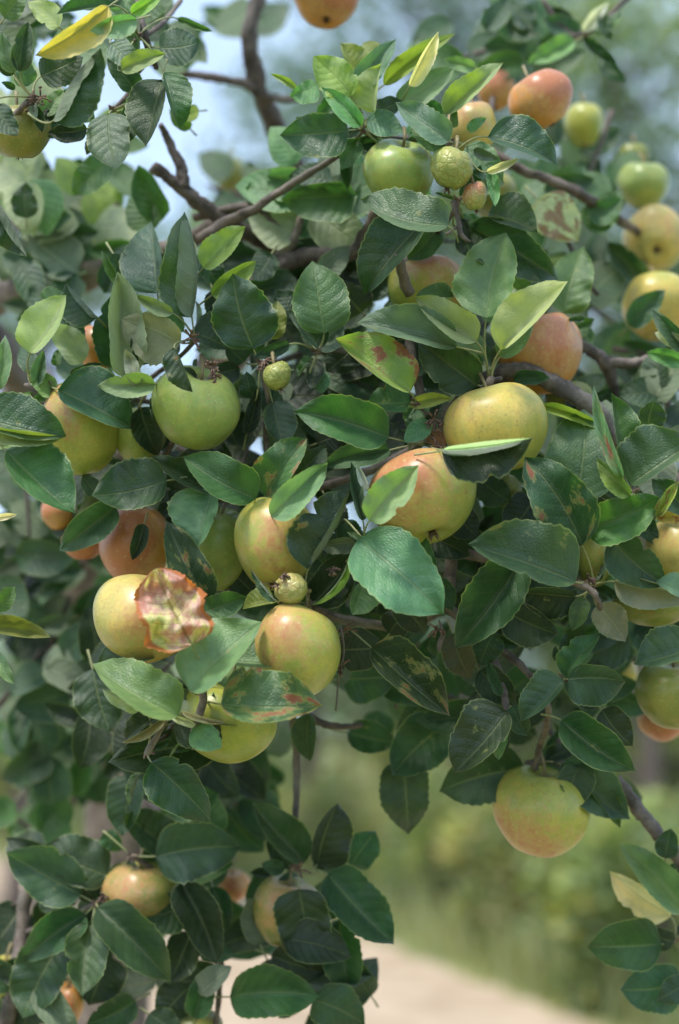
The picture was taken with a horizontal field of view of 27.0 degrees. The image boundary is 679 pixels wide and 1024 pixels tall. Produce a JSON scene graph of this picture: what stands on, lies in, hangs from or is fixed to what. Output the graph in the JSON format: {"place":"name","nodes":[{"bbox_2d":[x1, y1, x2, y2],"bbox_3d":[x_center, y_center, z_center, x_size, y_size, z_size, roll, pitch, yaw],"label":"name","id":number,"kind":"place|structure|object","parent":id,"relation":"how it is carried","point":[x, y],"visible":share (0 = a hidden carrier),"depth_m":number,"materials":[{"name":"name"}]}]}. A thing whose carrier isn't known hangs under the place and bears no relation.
{"place":"outdoors","nodes":[
{"label":"outdoors","id":0,"kind":"place"},
{"bbox_2d":[74,803,85,817],"bbox_3d":[-3.059,3.665,18.410,1.687,1.370,1.608,0,-8,0],"label":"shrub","id":1,"kind":"object","parent":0,"point":[83,808],"visible":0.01,"depth_m":18.25,"materials":[{"name":"green plant"}]},
{"bbox_2d":[0,859,582,1023],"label":"path","id":2,"kind":"structure","parent":0,"point":[411,990],"depth_m":8.01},
{"bbox_2d":[0,729,678,1023],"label":"ground","id":3,"kind":"structure","parent":0,"point":[413,949],"depth_m":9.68,"materials":[{"name":"green plant"}]},
{"bbox_2d":[0,754,14,829],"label":"shrub","id":4,"kind":"object","parent":3,"relation":"on","point":[9,786],"visible":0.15,"depth_m":19.30,"materials":[{"name":"green plant"}]},
{"bbox_2d":[0,162,254,913],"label":"background tree","id":5,"kind":"object","parent":3,"relation":"on","point":[98,299],"visible":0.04,"depth_m":11.75,"materials":[{"name":"green plant"}]},
{"bbox_2d":[0,616,299,808],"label":"background tree","id":6,"kind":"object","parent":3,"relation":"on","point":[273,760],"visible":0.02,"depth_m":22.95,"materials":[{"name":"green plant"}]},
{"bbox_2d":[233,779,315,869],"bbox_3d":[-1.025,3.392,15.375,1.666,1.256,1.417,0,-8,0],"label":"shrub","id":7,"kind":"object","parent":3,"relation":"on","point":[282,804],"visible":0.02,"depth_m":15.22,"materials":[{"name":"green plant"}]},
{"bbox_2d":[168,49,481,840],"bbox_3d":[-0.194,-0.952,19.228,4.390,10.774,4.774,3,-9,-20],"label":"background tree","id":8,"kind":"object","parent":3,"relation":"on","point":[307,767],"visible":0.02,"depth_m":18.86,"materials":[{"name":"green plant"}]},
{"bbox_2d":[0,0,678,1023],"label":"apple tree","id":9,"kind":"object","parent":3,"relation":"on","point":[292,250],"visible":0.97,"depth_m":1.12,"materials":[{"name":"green plant"}]},
{"bbox_2d":[0,942,12,999],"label":"apple","id":10,"kind":"object","parent":9,"relation":"attached to","point":[6,956],"visible":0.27,"depth_m":1.24,"materials":[{"name":"food"}]},
{"bbox_2d":[0,90,51,159],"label":"apple","id":11,"kind":"object","parent":9,"relation":"attached to","point":[31,140],"visible":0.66,"depth_m":1.04,"materials":[{"name":"green food"}]},
{"bbox_2d":[41,503,75,529],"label":"apple","id":12,"kind":"object","parent":9,"relation":"attached to","point":[55,518],"visible":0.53,"depth_m":1.25,"materials":[{"name":"orange food"}]},
{"bbox_2d":[61,974,83,1020],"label":"apple","id":13,"kind":"object","parent":9,"relation":"hanging from","point":[69,991],"visible":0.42,"depth_m":1.25,"materials":[{"name":"orange food"}]},
{"bbox_2d":[44,385,117,474],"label":"apple","id":14,"kind":"object","parent":9,"relation":"attached to","point":[87,444],"visible":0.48,"depth_m":1.08,"materials":[{"name":"green food"}]},
{"bbox_2d":[65,543,99,559],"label":"apple","id":15,"kind":"object","parent":9,"relation":"hanging from","point":[90,552],"visible":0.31,"depth_m":1.18,"materials":[{"name":"orange food"}]},
{"bbox_2d":[83,325,108,367],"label":"apple","id":16,"kind":"object","parent":9,"relation":"hanging from","point":[92,356],"visible":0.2,"depth_m":1.12,"materials":[{"name":"orange food"}]},
{"bbox_2d":[99,507,165,577],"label":"apple","id":17,"kind":"object","parent":9,"relation":"hanging from","point":[114,552],"visible":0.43,"depth_m":1.10,"materials":[{"name":"orange food"}]},
{"bbox_2d":[93,564,177,662],"bbox_3d":[-0.145,0.074,1.049,0.074,0.076,0.075,0,-8,0],"label":"apple","id":18,"kind":"object","parent":9,"relation":"hanging from","point":[120,628],"visible":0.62,"depth_m":1.02,"materials":[{"name":"yellow food"}]},
{"bbox_2d":[101,848,176,916],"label":"apple","id":19,"kind":"object","parent":9,"relation":"attached to","point":[142,889],"visible":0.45,"depth_m":1.18,"materials":[{"name":"food"}]},
{"bbox_2d":[117,395,165,458],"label":"apple","id":20,"kind":"object","parent":9,"relation":"hanging from","point":[128,447],"visible":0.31,"depth_m":1.10,"materials":[{"name":"green food"}]},
{"bbox_2d":[151,354,240,449],"bbox_3d":[-0.109,-0.084,1.080,0.068,0.075,0.068,0,-8,0],"label":"apple","id":21,"kind":"object","parent":9,"relation":"attached to","point":[204,414],"visible":0.82,"depth_m":1.05,"materials":[{"name":"green food"}]},
{"bbox_2d":[179,1010,222,1023],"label":"apple","id":22,"kind":"object","parent":9,"relation":"attached to","point":[208,1018],"visible":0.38,"depth_m":1.19,"materials":[{"name":"green food"}]},
{"bbox_2d":[199,503,242,590],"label":"apple","id":23,"kind":"object","parent":9,"relation":"attached to","point":[217,547],"visible":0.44,"depth_m":1.09,"materials":[{"name":"green food"}]},
{"bbox_2d":[179,666,276,763],"bbox_3d":[-0.084,0.148,1.060,0.075,0.079,0.071,0,-8,0],"label":"apple","id":24,"kind":"object","parent":9,"relation":"hanging from","point":[243,741],"visible":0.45,"depth_m":1.03,"materials":[{"name":"green food"}]},
{"bbox_2d":[217,149,243,190],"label":"apple","id":25,"kind":"object","parent":9,"relation":"hanging from","point":[233,179],"visible":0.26,"depth_m":1.63,"materials":[{"name":"green food"}]},
{"bbox_2d":[217,857,249,901],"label":"apple","id":26,"kind":"object","parent":9,"relation":"hanging from","point":[234,884],"visible":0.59,"depth_m":1.33,"materials":[{"name":"orange food"}]},
{"bbox_2d":[234,497,310,589],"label":"apple","id":27,"kind":"object","parent":9,"relation":"attached to","point":[262,551],"visible":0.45,"depth_m":1.04,"materials":[{"name":"green food"}]},
{"bbox_2d":[263,351,290,394],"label":"unripe apple","id":28,"kind":"object","parent":9,"relation":"hanging from","point":[276,376],"visible":1,"depth_m":1.05,"materials":[{"name":"green food"}]},
{"bbox_2d":[252,863,316,946],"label":"apple","id":29,"kind":"object","parent":9,"relation":"attached to","point":[270,890],"visible":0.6,"depth_m":1.18,"materials":[{"name":"yellow food"}]},
{"bbox_2d":[271,573,311,603],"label":"unripe apple","id":30,"kind":"object","parent":9,"relation":"attached to","point":[293,589],"visible":1,"depth_m":1.02,"materials":[{"name":"green food"}]},
{"bbox_2d":[255,588,340,694],"bbox_3d":[-0.032,0.095,1.042,0.065,0.082,0.075,0,-8,0],"label":"apple","id":31,"kind":"object","parent":9,"relation":"hanging from","point":[302,643],"visible":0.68,"depth_m":1.01,"materials":[{"name":"food"}]},
{"bbox_2d":[294,0,358,29],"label":"apple","id":32,"kind":"object","parent":9,"relation":"attached to","point":[327,14],"visible":1,"depth_m":1.24,"materials":[{"name":"orange food"}]},
{"bbox_2d":[363,126,433,194],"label":"apple","id":33,"kind":"object","parent":9,"relation":"attached to","point":[391,163],"visible":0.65,"depth_m":1.08,"materials":[{"name":"green food"}]},
{"bbox_2d":[369,443,476,543],"bbox_3d":[0.061,-0.018,1.051,0.081,0.085,0.078,0,-8,0],"label":"apple","id":34,"kind":"object","parent":9,"relation":"hanging from","point":[437,506],"visible":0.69,"depth_m":1.02,"materials":[{"name":"food"}]},
{"bbox_2d":[388,254,461,306],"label":"apple","id":35,"kind":"object","parent":9,"relation":"attached to","point":[433,269],"visible":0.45,"depth_m":1.12,"materials":[{"name":"green food"}]},
{"bbox_2d":[430,135,472,196],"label":"unripe apple","id":36,"kind":"object","parent":9,"relation":"attached to","point":[451,167],"visible":1,"depth_m":1.05,"materials":[{"name":"green food"}]},
{"bbox_2d":[448,97,495,150],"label":"apple","id":37,"kind":"object","parent":9,"relation":"hanging from","point":[468,112],"visible":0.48,"depth_m":1.16,"materials":[{"name":"yellow food"}]},
{"bbox_2d":[462,176,486,214],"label":"unripe apple","id":38,"kind":"object","parent":9,"relation":"hanging from","point":[474,195],"visible":1,"depth_m":1.06,"materials":[{"name":"food"}]},
{"bbox_2d":[443,373,547,475],"bbox_3d":[0.118,-0.070,1.071,0.079,0.091,0.080,0,-8,0],"label":"apple","id":39,"kind":"object","parent":9,"relation":"hanging from","point":[506,410],"visible":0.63,"depth_m":1.04,"materials":[{"name":"yellow food"}]},
{"bbox_2d":[477,70,514,110],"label":"apple","id":40,"kind":"object","parent":9,"relation":"attached to","point":[498,87],"visible":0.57,"depth_m":1.32,"materials":[{"name":"orange food"}]},
{"bbox_2d":[478,173,516,216],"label":"apple","id":41,"kind":"object","parent":9,"relation":"attached to","point":[509,184],"visible":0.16,"depth_m":1.28,"materials":[{"name":"green food"}]},
{"bbox_2d":[499,475,521,506],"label":"apple","id":42,"kind":"object","parent":9,"relation":"hanging from","point":[512,482],"visible":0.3,"depth_m":1.12,"materials":[{"name":"green food"}]},
{"bbox_2d":[497,312,582,396],"bbox_3d":[0.163,-0.136,1.151,0.069,0.086,0.075,0,-8,0],"label":"apple","id":43,"kind":"object","parent":9,"relation":"attached to","point":[554,344],"visible":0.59,"depth_m":1.12,"materials":[{"name":"food"}]},
{"bbox_2d":[508,65,572,128],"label":"apple","id":44,"kind":"object","parent":9,"relation":"attached to","point":[543,98],"visible":0.86,"depth_m":1.18,"materials":[{"name":"orange food"}]},
{"bbox_2d":[492,743,590,857],"bbox_3d":[0.163,0.235,1.150,0.079,0.093,0.082,0,-8,0],"label":"apple","id":45,"kind":"object","parent":9,"relation":"attached to","point":[540,812],"visible":0.96,"depth_m":1.12,"materials":[{"name":"green food"}]},
{"bbox_2d":[543,381,592,405],"bbox_3d":[0.191,-0.101,1.181,0.042,0.047,0.038,0,-8,0],"label":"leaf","id":46,"kind":"object","parent":9,"relation":"hanging from","point":[553,398],"visible":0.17,"depth_m":1.17,"materials":[{"name":"green plant"}]},
{"bbox_2d":[564,93,603,146],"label":"apple","id":47,"kind":"object","parent":9,"relation":"hanging from","point":[583,123],"visible":0.99,"depth_m":1.44,"materials":[{"name":"green food"}]},
{"bbox_2d":[578,538,609,586],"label":"apple","id":48,"kind":"object","parent":9,"relation":"attached to","point":[594,551],"visible":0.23,"depth_m":1.07,"materials":[{"name":"green food"}]},
{"bbox_2d":[622,663,636,679],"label":"apple","id":49,"kind":"object","parent":9,"relation":"hanging from","point":[630,671],"visible":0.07,"depth_m":1.34,"materials":[{"name":"yellow food"}]},
{"bbox_2d":[618,134,649,162],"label":"apple","id":50,"kind":"object","parent":9,"relation":"hanging from","point":[641,148],"visible":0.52,"depth_m":1.47,"materials":[{"name":"green food"}]},
{"bbox_2d":[616,151,669,208],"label":"apple","id":51,"kind":"object","parent":9,"relation":"attached to","point":[641,185],"visible":0.88,"depth_m":1.38,"materials":[{"name":"green food"}]},
{"bbox_2d":[612,597,678,626],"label":"apple","id":52,"kind":"object","parent":9,"relation":"hanging from","point":[658,617],"visible":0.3,"depth_m":1.09,"materials":[{"name":"green food"}]},
{"bbox_2d":[621,265,678,340],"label":"apple","id":53,"kind":"object","parent":9,"relation":"hanging from","point":[653,280],"visible":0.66,"depth_m":1.28,"materials":[{"name":"yellow food"}]},
{"bbox_2d":[622,204,678,271],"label":"apple","id":54,"kind":"object","parent":9,"relation":"hanging from","point":[654,244],"visible":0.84,"depth_m":1.35,"materials":[{"name":"yellow food"}]},
{"bbox_2d":[635,661,678,728],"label":"apple","id":55,"kind":"object","parent":9,"relation":"hanging from","point":[657,692],"visible":0.82,"depth_m":1.11,"materials":[{"name":"green food"}]},
{"bbox_2d":[637,714,678,741],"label":"apple","id":56,"kind":"object","parent":9,"relation":"hanging from","point":[649,728],"visible":0.41,"depth_m":1.25,"materials":[{"name":"orange food"}]},
{"bbox_2d":[646,522,678,574],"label":"apple","id":57,"kind":"object","parent":9,"relation":"hanging from","point":[664,546],"visible":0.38,"depth_m":1.08,"materials":[{"name":"yellow food"}]},
{"bbox_2d":[321,717,365,762],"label":"shrub","id":58,"kind":"object","parent":3,"relation":"on","point":[342,752],"visible":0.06,"depth_m":55.23,"materials":[{"name":"green plant"}]},
{"bbox_2d":[289,756,419,881],"bbox_3d":[0.145,3.079,13.920,1.365,1.338,1.600,0,-8,0],"label":"shrub","id":59,"kind":"object","parent":3,"relation":"on","point":[325,796],"visible":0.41,"depth_m":13.80,"materials":[{"name":"green plant"}]},
{"bbox_2d":[174,616,598,782],"bbox_3d":[1.497,4.155,33.889,11.711,6.481,10.613,0,-8,0],"label":"background tree","id":60,"kind":"object","parent":3,"relation":"on","point":[338,742],"depth_m":33.16,"materials":[{"name":"green plant"}]},
{"bbox_2d":[337,720,448,799],"bbox_3d":[1.124,4.614,25.576,1.813,2.055,2.559,-6,-10,33],"label":"shrub","id":61,"kind":"object","parent":3,"relation":"on","point":[382,761],"visible":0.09,"depth_m":25.20,"materials":[{"name":"green plant"}]},
{"bbox_2d":[361,762,544,916],"bbox_3d":[0.927,2.699,11.771,1.687,1.423,1.280,-5,-10,32],"label":"shrub","id":62,"kind":"object","parent":3,"relation":"on","point":[441,808],"visible":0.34,"depth_m":11.66,"materials":[{"name":"green plant"}]},
{"bbox_2d":[231,0,678,844],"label":"background tree","id":63,"kind":"object","parent":3,"relation":"on","point":[455,16],"visible":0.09,"depth_m":16.35,"materials":[{"name":"green plant"}]},
{"bbox_2d":[319,158,678,760],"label":"background tree","id":64,"kind":"object","parent":3,"relation":"on","point":[341,707],"depth_m":25.85,"materials":[{"name":"green plant"}]},
{"bbox_2d":[432,803,593,952],"bbox_3d":[1.279,2.541,9.959,1.275,1.100,1.144,0,-8,0],"label":"shrub","id":65,"kind":"object","parent":3,"relation":"on","point":[467,854],"visible":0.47,"depth_m":9.73,"materials":[{"name":"green plant"}]},
{"bbox_2d":[431,0,678,817],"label":"background tree","id":66,"kind":"object","parent":3,"relation":"on","point":[648,775],"visible":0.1,"depth_m":15.86,"materials":[{"name":"green plant"}]},
{"bbox_2d":[512,710,628,775],"bbox_3d":[2.972,3.590,20.614,2.276,2.363,1.791,2,-9,-10],"label":"shrub","id":67,"kind":"object","parent":3,"relation":"on","point":[532,750],"visible":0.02,"depth_m":20.34,"materials":[{"name":"green plant"}]},
{"bbox_2d":[473,644,678,793],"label":"background tree","id":68,"kind":"object","parent":3,"relation":"on","point":[670,769],"visible":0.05,"depth_m":31.33,"materials":[{"name":"green plant"}]},
{"bbox_2d":[508,794,678,972],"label":"shrub","id":69,"kind":"object","parent":3,"relation":"on","point":[534,871],"visible":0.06,"depth_m":8.79,"materials":[{"name":"green plant"}]},
{"bbox_2d":[544,815,678,1017],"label":"shrub","id":70,"kind":"object","parent":3,"relation":"on","point":[592,907],"visible":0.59,"depth_m":7.58,"materials":[{"name":"green plant"}]},
{"bbox_2d":[547,0,678,765],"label":"background tree","id":71,"kind":"object","parent":3,"relation":"on","point":[667,163],"visible":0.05,"depth_m":19.44,"materials":[{"name":"green plant"}]},
{"bbox_2d":[583,788,678,966],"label":"shrub","id":72,"kind":"object","parent":3,"relation":"on","point":[607,824],"visible":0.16,"depth_m":8.38,"materials":[{"name":"green plant"}]},
{"bbox_2d":[617,723,678,816],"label":"shrub","id":73,"kind":"object","parent":3,"relation":"on","point":[673,752],"visible":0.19,"depth_m":22.29,"materials":[{"name":"green plant"}]},
{"bbox_2d":[0,0,678,723],"label":"sky","id":74,"kind":"structure","parent":0,"point":[221,51],"materials":[{"name":"white"}]}
]}

